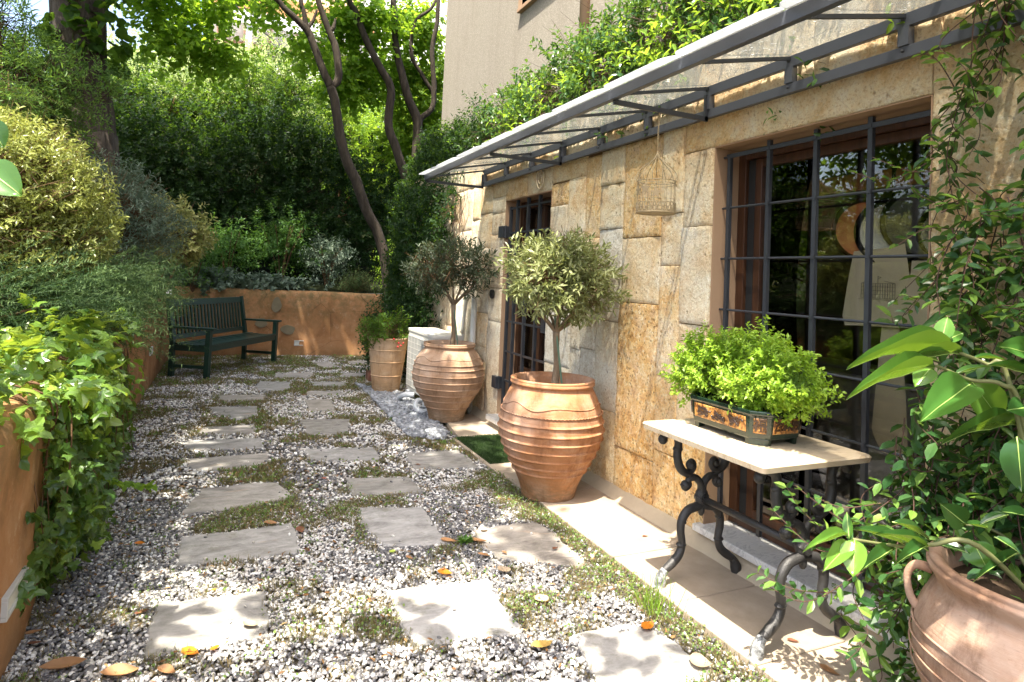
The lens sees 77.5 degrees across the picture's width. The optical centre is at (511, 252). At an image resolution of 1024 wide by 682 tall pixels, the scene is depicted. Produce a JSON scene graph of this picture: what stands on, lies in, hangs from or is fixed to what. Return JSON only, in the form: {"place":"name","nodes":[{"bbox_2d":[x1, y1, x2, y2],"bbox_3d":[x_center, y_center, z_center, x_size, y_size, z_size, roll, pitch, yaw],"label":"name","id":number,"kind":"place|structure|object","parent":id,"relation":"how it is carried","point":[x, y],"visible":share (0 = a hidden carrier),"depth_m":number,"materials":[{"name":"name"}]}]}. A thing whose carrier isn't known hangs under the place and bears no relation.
{"place":"outdoors","nodes":[
{"label":"outdoors","id":0,"kind":"place"},
{"bbox_2d":[0,0,202,55],"label":"sky","id":1,"kind":"structure","parent":0,"point":[43,5],"materials":[{"name":"white"}]},
{"bbox_2d":[5,117,422,292],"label":"soil bank","id":2,"kind":"structure","parent":0,"point":[320,286],"depth_m":13.15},
{"bbox_2d":[30,4,224,121],"bbox_3d":[-9.681,-4.309,16.819,5.753,3.982,3.539,4,-3,-24],"label":"distant tree","id":3,"kind":"object","parent":2,"relation":"on","point":[110,37],"visible":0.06,"depth_m":16.23,"materials":[{"name":"green plant"}]},
{"bbox_2d":[108,57,248,180],"bbox_3d":[-6.879,-2.272,12.523,3.056,3.562,1.935,4,-3,-24],"label":"tall hedge","id":4,"kind":"object","parent":2,"relation":"on","point":[174,109],"visible":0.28,"depth_m":12.41,"materials":[{"name":"green plant"}]},
{"bbox_2d":[160,224,229,296],"bbox_3d":[-4.873,0.265,9.807,1.046,1.449,1.129,1,-3,34],"label":"nandina","id":5,"kind":"object","parent":2,"relation":"on","point":[194,274],"visible":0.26,"depth_m":9.74,"materials":[{"name":"green plant"}]},
{"bbox_2d":[134,32,261,122],"bbox_3d":[-8.767,-3.844,17.092,4.482,3.704,3.463,4,-3,-24],"label":"distant tree","id":6,"kind":"object","parent":2,"relation":"on","point":[187,74],"visible":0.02,"depth_m":16.45,"materials":[{"name":"green plant"}]},
{"bbox_2d":[202,209,261,277],"bbox_3d":[-4.785,-0.004,10.749,1.116,1.417,1.265,4,-3,-24],"label":"nandina","id":7,"kind":"object","parent":2,"relation":"on","point":[231,237],"visible":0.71,"depth_m":10.61,"materials":[{"name":"green plant"}]},
{"bbox_2d":[178,30,323,229],"bbox_3d":[-5.333,-2.633,13.355,3.505,4.577,2.120,4,-3,-24],"label":"tall hedge","id":8,"kind":"object","parent":2,"relation":"on","point":[233,95],"visible":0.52,"depth_m":13.04,"materials":[{"name":"green plant"}]},
{"bbox_2d":[179,21,323,130],"bbox_3d":[-7.305,-4.731,18.691,5.479,4.290,3.361,4,-3,-24],"label":"distant tree","id":9,"kind":"object","parent":2,"relation":"on","point":[248,44],"visible":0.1,"depth_m":18.33,"materials":[{"name":"green plant"}]},
{"bbox_2d":[112,79,429,277],"bbox_3d":[-4.779,-1.446,12.311,7.150,4.233,2.295,4,-3,-24],"label":"ivy hedge","id":10,"kind":"object","parent":2,"relation":"on","point":[158,163],"visible":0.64,"depth_m":12.03,"materials":[{"name":"green plant"}]},
{"bbox_2d":[238,198,332,280],"bbox_3d":[-4.017,-0.150,11.262,1.584,1.645,1.387,4,-3,-24],"label":"nandina","id":11,"kind":"object","parent":2,"relation":"on","point":[270,245],"visible":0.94,"depth_m":11.14,"materials":[{"name":"green plant"}]},
{"bbox_2d":[259,30,369,142],"bbox_3d":[-6.446,-4.314,19.053,5.649,4.282,3.837,4,-3,-24],"label":"distant tree","id":12,"kind":"object","parent":2,"relation":"on","point":[303,91],"visible":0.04,"depth_m":18.70,"materials":[{"name":"green plant"}]},
{"bbox_2d":[296,233,360,286],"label":"shrub","id":13,"kind":"object","parent":2,"relation":"on","point":[329,267],"visible":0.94,"depth_m":11.27,"materials":[{"name":"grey plant"}]},
{"bbox_2d":[326,262,380,292],"bbox_3d":[-2.765,0.638,11.191,1.134,1.013,1.133,4,-3,-24],"label":"rosemary","id":14,"kind":"object","parent":2,"relation":"on","point":[355,284],"visible":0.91,"depth_m":11.08,"materials":[{"name":"green plant"}]},
{"bbox_2d":[292,0,427,183],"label":"slender tree","id":15,"kind":"object","parent":2,"relation":"on","point":[358,23],"visible":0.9,"depth_m":11.78,"materials":[{"name":"green plant"}]},
{"bbox_2d":[287,74,440,216],"bbox_3d":[-3.125,-2.540,14.605,3.870,3.724,2.050,4,-3,-24],"label":"tall hedge","id":16,"kind":"object","parent":2,"relation":"on","point":[351,132],"visible":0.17,"depth_m":14.21,"materials":[{"name":"green plant"}]},
{"bbox_2d":[347,45,442,142],"bbox_3d":[-2.948,-4.100,18.517,4.682,4.036,3.546,4,-3,-24],"label":"distant tree","id":17,"kind":"object","parent":2,"relation":"on","point":[378,113],"visible":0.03,"depth_m":17.88,"materials":[{"name":"green plant"}]},
{"bbox_2d":[365,0,446,177],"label":"slender tree","id":18,"kind":"object","parent":2,"relation":"on","point":[416,83],"visible":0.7,"depth_m":12.74,"materials":[{"name":"green plant"}]},
{"bbox_2d":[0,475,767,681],"bbox_3d":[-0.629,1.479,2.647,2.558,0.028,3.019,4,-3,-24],"label":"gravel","id":19,"kind":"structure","parent":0,"point":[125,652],"depth_m":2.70,"materials":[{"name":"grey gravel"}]},
{"bbox_2d":[39,656,85,669],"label":"fallen leaf","id":20,"kind":"object","parent":19,"relation":"on","point":[62,662],"visible":1,"depth_m":2.17,"materials":[{"name":"brown plant"}]},
{"bbox_2d":[100,663,138,675],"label":"fallen leaf","id":21,"kind":"object","parent":19,"relation":"on","point":[117,669],"visible":1,"depth_m":2.15,"materials":[{"name":"plant"}]},
{"bbox_2d":[157,664,174,672],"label":"fallen leaf","id":22,"kind":"object","parent":19,"relation":"on","point":[167,668],"visible":1,"depth_m":2.17,"materials":[{"name":"orange plant"}]},
{"bbox_2d":[0,460,777,681],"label":"grass","id":23,"kind":"structure","parent":19,"relation":"on","point":[535,518],"depth_m":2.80,"materials":[{"name":"green plant"}]},
{"bbox_2d":[532,640,551,646],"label":"fallen leaf","id":24,"kind":"object","parent":19,"relation":"on","point":[540,643],"visible":1,"depth_m":2.43,"materials":[{"name":"plant"}]},
{"bbox_2d":[629,567,688,620],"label":"grass clump","id":25,"kind":"object","parent":19,"relation":"on","point":[656,597],"visible":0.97,"depth_m":2.72,"materials":[{"name":"green plant"}]},
{"bbox_2d":[8,360,763,681],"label":"ground","id":26,"kind":"structure","parent":0,"point":[265,661],"depth_m":2.75,"materials":[{"name":"grey gravel"}]},
{"bbox_2d":[0,121,22,196],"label":"magnolia tree","id":27,"kind":"object","parent":26,"relation":"on","point":[10,181],"visible":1,"depth_m":0.76,"materials":[{"name":"green plant"}]},
{"bbox_2d":[0,295,170,681],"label":"garden wall","id":28,"kind":"structure","parent":26,"relation":"on","point":[17,496],"depth_m":2.24,"materials":[{"name":"paint"}]},
{"bbox_2d":[0,565,28,622],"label":"wall light","id":29,"kind":"object","parent":28,"relation":"attached to","point":[9,599],"visible":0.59,"depth_m":2.12,"materials":[{"name":"white plastic"}]},
{"bbox_2d":[0,292,157,616],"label":"ivy","id":30,"kind":"object","parent":28,"relation":"attached to","point":[85,405],"visible":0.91,"depth_m":2.61,"materials":[{"name":"green plant"}]},
{"bbox_2d":[144,591,270,662],"bbox_3d":[-1.189,1.458,2.518,0.438,0.028,0.405,4,-3,-24],"label":"stepping stone","id":31,"kind":"object","parent":26,"relation":"on","point":[196,623],"visible":0.79,"depth_m":2.48,"materials":[{"name":"grey stone"}]},
{"bbox_2d":[182,438,263,451],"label":"stepping stone","id":32,"kind":"object","parent":26,"relation":"on","point":[241,443],"visible":0.7,"depth_m":4.97,"materials":[{"name":"grey stone"}]},
{"bbox_2d":[198,424,254,436],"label":"stepping stone","id":33,"kind":"object","parent":26,"relation":"on","point":[245,429],"visible":0.74,"depth_m":5.40,"materials":[{"name":"grey stone"}]},
{"bbox_2d":[187,453,271,472],"bbox_3d":[-2.007,1.502,4.524,0.568,0.029,0.378,4,-3,-24],"label":"stepping stone","id":34,"kind":"object","parent":26,"relation":"on","point":[213,463],"visible":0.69,"depth_m":4.53,"materials":[{"name":"grey stone"}]},
{"bbox_2d":[210,406,256,422],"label":"stepping stone","id":35,"kind":"object","parent":26,"relation":"on","point":[239,413],"visible":0.59,"depth_m":6.09,"materials":[{"name":"grey stone"}]},
{"bbox_2d":[181,482,292,515],"bbox_3d":[-1.661,1.491,3.875,0.604,0.030,0.464,4,-3,-24],"label":"stepping stone","id":36,"kind":"object","parent":26,"relation":"on","point":[215,499],"visible":0.82,"depth_m":3.85,"materials":[{"name":"grey stone"}]},
{"bbox_2d":[175,523,299,568],"bbox_3d":[-1.369,1.477,3.205,0.572,0.029,0.400,4,-3,-24],"label":"stepping stone","id":37,"kind":"object","parent":26,"relation":"on","point":[275,540],"visible":0.82,"depth_m":3.19,"materials":[{"name":"grey stone"}]},
{"bbox_2d":[218,395,265,402],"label":"stepping stone","id":38,"kind":"object","parent":26,"relation":"on","point":[236,397],"visible":0.65,"depth_m":6.76,"materials":[{"name":"grey stone"}]},
{"bbox_2d":[113,0,389,294],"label":"slender tree","id":39,"kind":"object","parent":26,"relation":"on","point":[179,41],"visible":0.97,"depth_m":9.24,"materials":[{"name":"green plant"}]},
{"bbox_2d":[253,381,289,391],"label":"stepping stone","id":40,"kind":"object","parent":26,"relation":"on","point":[271,385],"visible":0.7,"depth_m":7.51,"materials":[{"name":"grey stone"}]},
{"bbox_2d":[172,286,383,356],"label":"garden wall","id":41,"kind":"structure","parent":26,"relation":"on","point":[319,323],"depth_m":10.33,"materials":[{"name":"paint"}]},
{"bbox_2d":[160,261,334,296],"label":"ground ivy","id":42,"kind":"object","parent":41,"relation":"on","point":[232,280],"visible":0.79,"depth_m":10.15,"materials":[{"name":"green plant"}]},
{"bbox_2d":[274,373,313,379],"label":"stepping stone","id":43,"kind":"object","parent":26,"relation":"on","point":[301,375],"visible":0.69,"depth_m":8.35,"materials":[{"name":"grey stone"}]},
{"bbox_2d":[111,355,495,509],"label":"gravel","id":44,"kind":"structure","parent":26,"relation":"on","point":[207,389],"depth_m":5.15,"materials":[{"name":"grey gravel"}]},
{"bbox_2d":[166,296,281,378],"bbox_3d":[-3.879,1.101,8.685,0.673,0.959,1.730,2,-2,7],"label":"garden bench","id":45,"kind":"object","parent":44,"relation":"on","point":[243,339],"visible":0.93,"depth_m":8.56,"materials":[{"name":"green paint"}]},
{"bbox_2d":[114,354,483,497],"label":"grass","id":46,"kind":"structure","parent":44,"relation":"on","point":[180,462],"depth_m":6.00,"materials":[{"name":"green plant"}]},
{"bbox_2d":[3,358,747,681],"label":"leaf litter","id":47,"kind":"object","parent":44,"relation":"on","point":[340,590],"visible":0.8,"depth_m":3.17,"materials":[{"name":"brown plant"}]},
{"bbox_2d":[367,336,407,391],"bbox_3d":[-1.477,1.319,7.531,0.500,0.647,0.500,4,-3,-24],"label":"flower pot","id":48,"kind":"object","parent":44,"relation":"on","point":[387,359],"visible":0.9,"depth_m":7.36,"materials":[{"name":"ceramic"}]},
{"bbox_2d":[355,305,413,351],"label":"pepper plant","id":49,"kind":"object","parent":48,"relation":"in","point":[386,327],"visible":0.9,"depth_m":7.42,"materials":[{"name":"green plant"}]},
{"bbox_2d":[162,360,659,681],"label":"loose pebbles","id":50,"kind":"object","parent":44,"relation":"on","point":[411,629],"visible":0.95,"depth_m":3.33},
{"bbox_2d":[305,399,335,412],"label":"stepping stone","id":51,"kind":"object","parent":26,"relation":"on","point":[319,404],"visible":0.82,"depth_m":6.56,"materials":[{"name":"grey stone"}]},
{"bbox_2d":[201,0,446,293],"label":"apartment building","id":52,"kind":"structure","parent":26,"relation":"on","point":[240,32],"depth_m":27.19,"materials":[{"name":"white"}]},
{"bbox_2d":[306,391,342,396],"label":"stepping stone","id":53,"kind":"object","parent":26,"relation":"on","point":[323,392],"visible":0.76,"depth_m":7.22,"materials":[{"name":"grey stone"}]},
{"bbox_2d":[300,419,349,436],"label":"stepping stone","id":54,"kind":"object","parent":26,"relation":"on","point":[317,426],"visible":0.73,"depth_m":5.68,"materials":[{"name":"grey stone"}]},
{"bbox_2d":[311,381,346,386],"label":"stepping stone","id":55,"kind":"object","parent":26,"relation":"on","point":[325,383],"visible":0.62,"depth_m":7.82,"materials":[{"name":"grey stone"}]},
{"bbox_2d":[303,447,379,463],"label":"stepping stone","id":56,"kind":"object","parent":26,"relation":"on","point":[365,454],"visible":0.84,"depth_m":4.84,"materials":[{"name":"grey stone"}]},
{"bbox_2d":[346,477,422,497],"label":"stepping stone","id":57,"kind":"object","parent":26,"relation":"on","point":[377,485],"visible":0.86,"depth_m":4.16,"materials":[{"name":"grey stone"}]},
{"bbox_2d":[354,382,450,440],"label":"beach pebbles","id":58,"kind":"object","parent":26,"relation":"on","point":[418,424],"visible":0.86,"depth_m":6.14,"materials":[{"name":"white gravel"}]},
{"bbox_2d":[405,327,462,406],"bbox_3d":[-0.852,1.215,6.848,0.370,0.735,0.936,4,-3,-24],"label":"air conditioner","id":59,"kind":"object","parent":58,"relation":"on","point":[417,337],"visible":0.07,"depth_m":6.93,"materials":[{"name":"white plastic"}]},
{"bbox_2d":[358,507,452,548],"bbox_3d":[-0.621,1.522,3.532,0.401,0.033,0.656,4,-3,-24],"label":"stepping stone","id":60,"kind":"object","parent":26,"relation":"on","point":[410,526],"visible":0.77,"depth_m":3.50,"materials":[{"name":"grey stone"}]},
{"bbox_2d":[405,450,477,472],"bbox_3d":[-0.555,1.577,4.804,0.481,0.034,0.486,4,-3,-24],"label":"stepping stone","id":61,"kind":"object","parent":26,"relation":"on","point":[454,459],"visible":0.84,"depth_m":4.78,"materials":[{"name":"grey stone"}]},
{"bbox_2d":[386,578,521,649],"bbox_3d":[-0.242,1.505,2.667,0.483,0.031,0.503,4,-3,-24],"label":"stepping stone","id":62,"kind":"object","parent":26,"relation":"on","point":[426,611],"visible":0.83,"depth_m":2.63,"materials":[{"name":"grey stone"}]},
{"bbox_2d":[474,522,590,570],"bbox_3d":[0.080,1.547,3.320,0.452,0.029,0.637,4,-3,-24],"label":"stepping stone","id":63,"kind":"object","parent":26,"relation":"on","point":[518,541],"visible":0.78,"depth_m":3.34,"materials":[{"name":"grey stone"}]},
{"bbox_2d":[577,624,710,681],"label":"stepping stone","id":64,"kind":"object","parent":26,"relation":"on","point":[633,654],"visible":0.83,"depth_m":2.38,"materials":[{"name":"grey stone"}]},
{"bbox_2d":[689,652,710,666],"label":"fallen leaf","id":65,"kind":"object","parent":64,"relation":"on","point":[697,659],"visible":1,"depth_m":2.36,"materials":[{"name":"beige plant"}]},
{"bbox_2d":[403,0,1023,648],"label":"stone house","id":66,"kind":"structure","parent":26,"relation":"on","point":[741,236],"depth_m":3.51,"materials":[{"name":"beige stone"}]},
{"bbox_2d":[353,83,504,377],"bbox_3d":[-1.139,-0.020,8.296,1.480,3.817,3.727,4,-3,-24],"label":"wall creeper","id":67,"kind":"object","parent":66,"relation":"attached to","point":[412,203],"depth_m":8.11,"materials":[{"name":"green plant"}]},
{"bbox_2d":[460,296,477,413],"bbox_3d":[-0.478,1.040,6.663,0.060,1.224,0.348,4,-3,-28],"label":"refrigerant pipe","id":68,"kind":"object","parent":66,"relation":"attached to","point":[472,324],"visible":0.59,"depth_m":6.53,"materials":[{"name":"white plastic"}]},
{"bbox_2d":[517,0,535,13],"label":"upper window","id":69,"kind":"structure","parent":66,"relation":"in","point":[522,7],"depth_m":7.14,"materials":[{"name":"brown wood"}]},
{"bbox_2d":[514,197,550,373],"bbox_3d":[0.292,0.516,5.711,0.127,2.002,0.924,4,-3,-24],"label":"door","id":70,"kind":"structure","parent":66,"relation":"in","point":[546,208],"depth_m":5.90,"materials":[{"name":"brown wood"}]},
{"bbox_2d":[635,114,677,215],"bbox_3d":[0.763,-0.477,3.345,0.216,0.548,0.217,4,-3,-24],"label":"birdcage","id":71,"kind":"object","parent":66,"relation":"hanging from","point":[656,211],"visible":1,"depth_m":3.30,"materials":[{"name":"beige metal"}]},
{"bbox_2d":[460,0,929,188],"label":"roof hedge","id":72,"kind":"object","parent":66,"relation":"attached to","point":[518,108],"visible":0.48,"depth_m":4.72,"materials":[{"name":"green plant"}]},
{"bbox_2d":[692,111,930,648],"bbox_3d":[1.392,0.452,2.950,0.285,2.060,1.240,4,-3,-24],"label":"window","id":73,"kind":"structure","parent":66,"relation":"in","point":[792,172],"depth_m":3.25,"materials":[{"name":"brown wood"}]},
{"bbox_2d":[813,357,925,540],"bbox_3d":[2.798,1.185,2.875,0.660,0.920,3.800,4,-3,-24],"label":"kitchen counter","id":74,"kind":"object","parent":66,"relation":"in","point":[844,421],"visible":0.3,"depth_m":3.85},
{"bbox_2d":[819,165,929,195],"bbox_3d":[1.976,-0.370,2.867,0.035,0.090,1.600,4,-3,-24],"label":"pan rack","id":75,"kind":"object","parent":66,"relation":"attached to","point":[840,184],"depth_m":3.27,"materials":[{"name":"grey wood"}]},
{"bbox_2d":[831,165,879,255],"bbox_3d":[1.760,-0.237,3.160,0.315,0.564,0.102,1,-3,26],"label":"hanging pan","id":76,"kind":"object","parent":75,"relation":"hanging from","point":[844,221],"visible":0.27,"depth_m":3.20,"materials":[{"name":"orange metal"}]},
{"bbox_2d":[853,148,918,263],"bbox_3d":[1.812,-0.220,3.030,0.326,0.575,0.114,1,-3,32],"label":"hanging pan","id":77,"kind":"object","parent":75,"relation":"hanging from","point":[879,241],"visible":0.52,"depth_m":3.08,"materials":[{"name":"metal"}]},
{"bbox_2d":[879,139,929,257],"bbox_3d":[1.873,-0.261,2.921,0.326,0.575,0.094,1,-3,32],"label":"hanging pan","id":78,"kind":"object","parent":75,"relation":"hanging from","point":[902,213],"visible":0.41,"depth_m":2.96,"materials":[{"name":"black metal"}]},
{"bbox_2d":[916,212,928,253],"bbox_3d":[1.886,-0.208,2.741,0.254,0.504,0.133,1,-3,30],"label":"hanging pan","id":79,"kind":"object","parent":75,"relation":"hanging from","point":[923,221],"visible":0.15,"depth_m":2.80,"materials":[{"name":"metal"}]},
{"bbox_2d":[842,244,910,327],"bbox_3d":[1.721,0.157,3.000,0.018,0.395,0.368,4,-3,-24],"label":"tote bag","id":80,"kind":"object","parent":66,"relation":"hanging from","point":[888,274],"visible":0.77,"depth_m":2.98,"materials":[{"name":"beige fabric"}]},
{"bbox_2d":[872,327,908,490],"bbox_3d":[1.748,0.705,2.934,0.029,0.751,0.190,4,-3,-24],"label":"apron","id":81,"kind":"object","parent":80,"relation":"hanging from","point":[889,410],"visible":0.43,"depth_m":2.95,"materials":[{"name":"beige fabric"}]},
{"bbox_2d":[746,0,1023,681],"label":"jasmine vine","id":82,"kind":"object","parent":66,"relation":"attached to","point":[975,476],"visible":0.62,"depth_m":2.08,"materials":[{"name":"green plant"}]},
{"bbox_2d":[908,261,927,324],"bbox_3d":[1.794,0.199,2.782,0.008,0.330,0.134,4,-3,-24],"label":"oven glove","id":83,"kind":"object","parent":66,"relation":"hanging from","point":[920,318],"visible":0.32,"depth_m":2.81,"materials":[{"name":"beige fabric"}]},
{"bbox_2d":[445,414,913,681],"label":"pavement","id":84,"kind":"structure","parent":0,"point":[728,606],"depth_m":2.90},
{"bbox_2d":[411,340,484,422],"bbox_3d":[-0.620,1.238,6.165,0.711,0.739,0.711,4,-3,-24],"label":"pithos pot","id":85,"kind":"object","parent":84,"relation":"on","point":[448,379],"visible":1,"depth_m":5.93,"materials":[{"name":"ceramic"}]},
{"bbox_2d":[399,230,499,344],"bbox_3d":[-0.588,0.366,6.213,1.129,1.164,0.842,4,-3,-24],"label":"olive tree","id":86,"kind":"object","parent":85,"relation":"on","point":[460,276],"visible":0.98,"depth_m":6.11,"materials":[{"name":"green plant"}]},
{"bbox_2d":[457,434,508,463],"bbox_3d":[-0.108,1.573,5.160,0.486,0.023,0.784,4,-3,-24],"label":"doormat","id":87,"kind":"object","parent":84,"relation":"on","point":[488,448],"visible":0.65,"depth_m":5.13,"materials":[{"name":"plastic"}]},
{"bbox_2d":[497,371,604,502],"bbox_3d":[0.249,1.188,4.144,0.699,0.752,0.699,4,-3,-24],"label":"pithos pot","id":88,"kind":"object","parent":84,"relation":"on","point":[551,435],"visible":0.99,"depth_m":3.90,"materials":[{"name":"ceramic"}]},
{"bbox_2d":[493,223,632,383],"bbox_3d":[0.296,0.360,4.197,0.883,1.092,0.933,4,-3,-24],"label":"olive tree","id":89,"kind":"object","parent":88,"relation":"in","point":[566,280],"visible":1,"depth_m":4.02,"materials":[{"name":"green plant"}]},
{"bbox_2d":[470,405,921,681],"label":"pavement fillet","id":90,"kind":"object","parent":84,"relation":"on","point":[701,543],"visible":0.47,"depth_m":3.31,"materials":[{"name":"beige stone"}]},
{"bbox_2d":[643,418,871,662],"bbox_3d":[1.003,1.174,2.717,0.598,0.772,0.740,4,-3,-24],"label":"side table","id":91,"kind":"object","parent":84,"relation":"on","point":[775,459],"visible":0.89,"depth_m":2.55,"materials":[{"name":"metal"}]},
{"bbox_2d":[690,390,802,446],"bbox_3d":[1.018,0.720,2.799,0.303,0.141,0.488,4,-3,-24],"label":"planter","id":92,"kind":"object","parent":91,"relation":"on","point":[758,427],"visible":0.86,"depth_m":2.62,"materials":[{"name":"multicoloured ceramic"}]},
{"bbox_2d":[658,314,846,427],"bbox_3d":[1.025,0.523,2.809,0.458,0.512,0.861,4,-3,-24],"label":"basil plant","id":93,"kind":"object","parent":92,"relation":"in","point":[757,374],"visible":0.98,"depth_m":2.67,"materials":[{"name":"green plant"}]},
{"bbox_2d":[903,535,1023,681],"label":"pithos pot","id":94,"kind":"object","parent":84,"relation":"on","point":[962,628],"visible":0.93,"depth_m":1.64,"materials":[{"name":"ceramic"}]},
{"bbox_2d":[803,316,1023,591],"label":"magnolia plant","id":95,"kind":"object","parent":94,"relation":"in","point":[917,349],"visible":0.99,"depth_m":1.63,"materials":[{"name":"green plant"}]},
{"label":"soil bed","id":96,"kind":"structure","parent":0,"visible":0},
{"bbox_2d":[0,0,81,116],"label":"oleander","id":97,"kind":"object","parent":96,"relation":"on","point":[38,70],"visible":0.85,"depth_m":6.11,"materials":[{"name":"green plant"}]},
{"bbox_2d":[0,57,91,149],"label":"conifer branch","id":98,"kind":"object","parent":96,"relation":"on","point":[4,93],"visible":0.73,"depth_m":4.88,"materials":[{"name":"green plant"}]},
{"bbox_2d":[0,99,129,315],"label":"rounded shrub","id":99,"kind":"object","parent":96,"relation":"on","point":[54,180],"visible":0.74,"depth_m":3.71,"materials":[{"name":"yellow plant"}]},
{"bbox_2d":[0,17,169,177],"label":"yew","id":100,"kind":"object","parent":96,"relation":"on","point":[66,111],"visible":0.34,"depth_m":6.72,"materials":[{"name":"green plant"}]},
{"bbox_2d":[49,0,124,264],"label":"stout tree","id":101,"kind":"object","parent":96,"relation":"on","point":[109,142],"visible":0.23,"depth_m":7.92,"materials":[{"name":"brown plant"}]},
{"bbox_2d":[34,0,135,102],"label":"climbing ivy","id":102,"kind":"object","parent":101,"relation":"attached to","point":[120,54],"visible":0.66,"depth_m":7.87,"materials":[{"name":"green plant"}]},
{"bbox_2d":[0,216,209,392],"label":"rosemary bush","id":103,"kind":"object","parent":96,"relation":"on","point":[112,289],"visible":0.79,"depth_m":3.58,"materials":[{"name":"green plant"}]},
{"bbox_2d":[81,148,197,269],"bbox_3d":[-3.587,-0.062,5.907,1.201,1.724,1.250,4,-3,-24],"label":"grey shrub","id":104,"kind":"object","parent":96,"relation":"on","point":[139,227],"visible":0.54,"depth_m":5.82,"materials":[{"name":"green plant"}]},
{"bbox_2d":[130,193,218,321],"bbox_3d":[-4.134,0.056,7.568,1.210,1.557,1.154,4,-3,-24],"label":"variegated shrub","id":105,"kind":"object","parent":96,"relation":"on","point":[201,237],"visible":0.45,"depth_m":7.48,"materials":[{"name":"green plant"}]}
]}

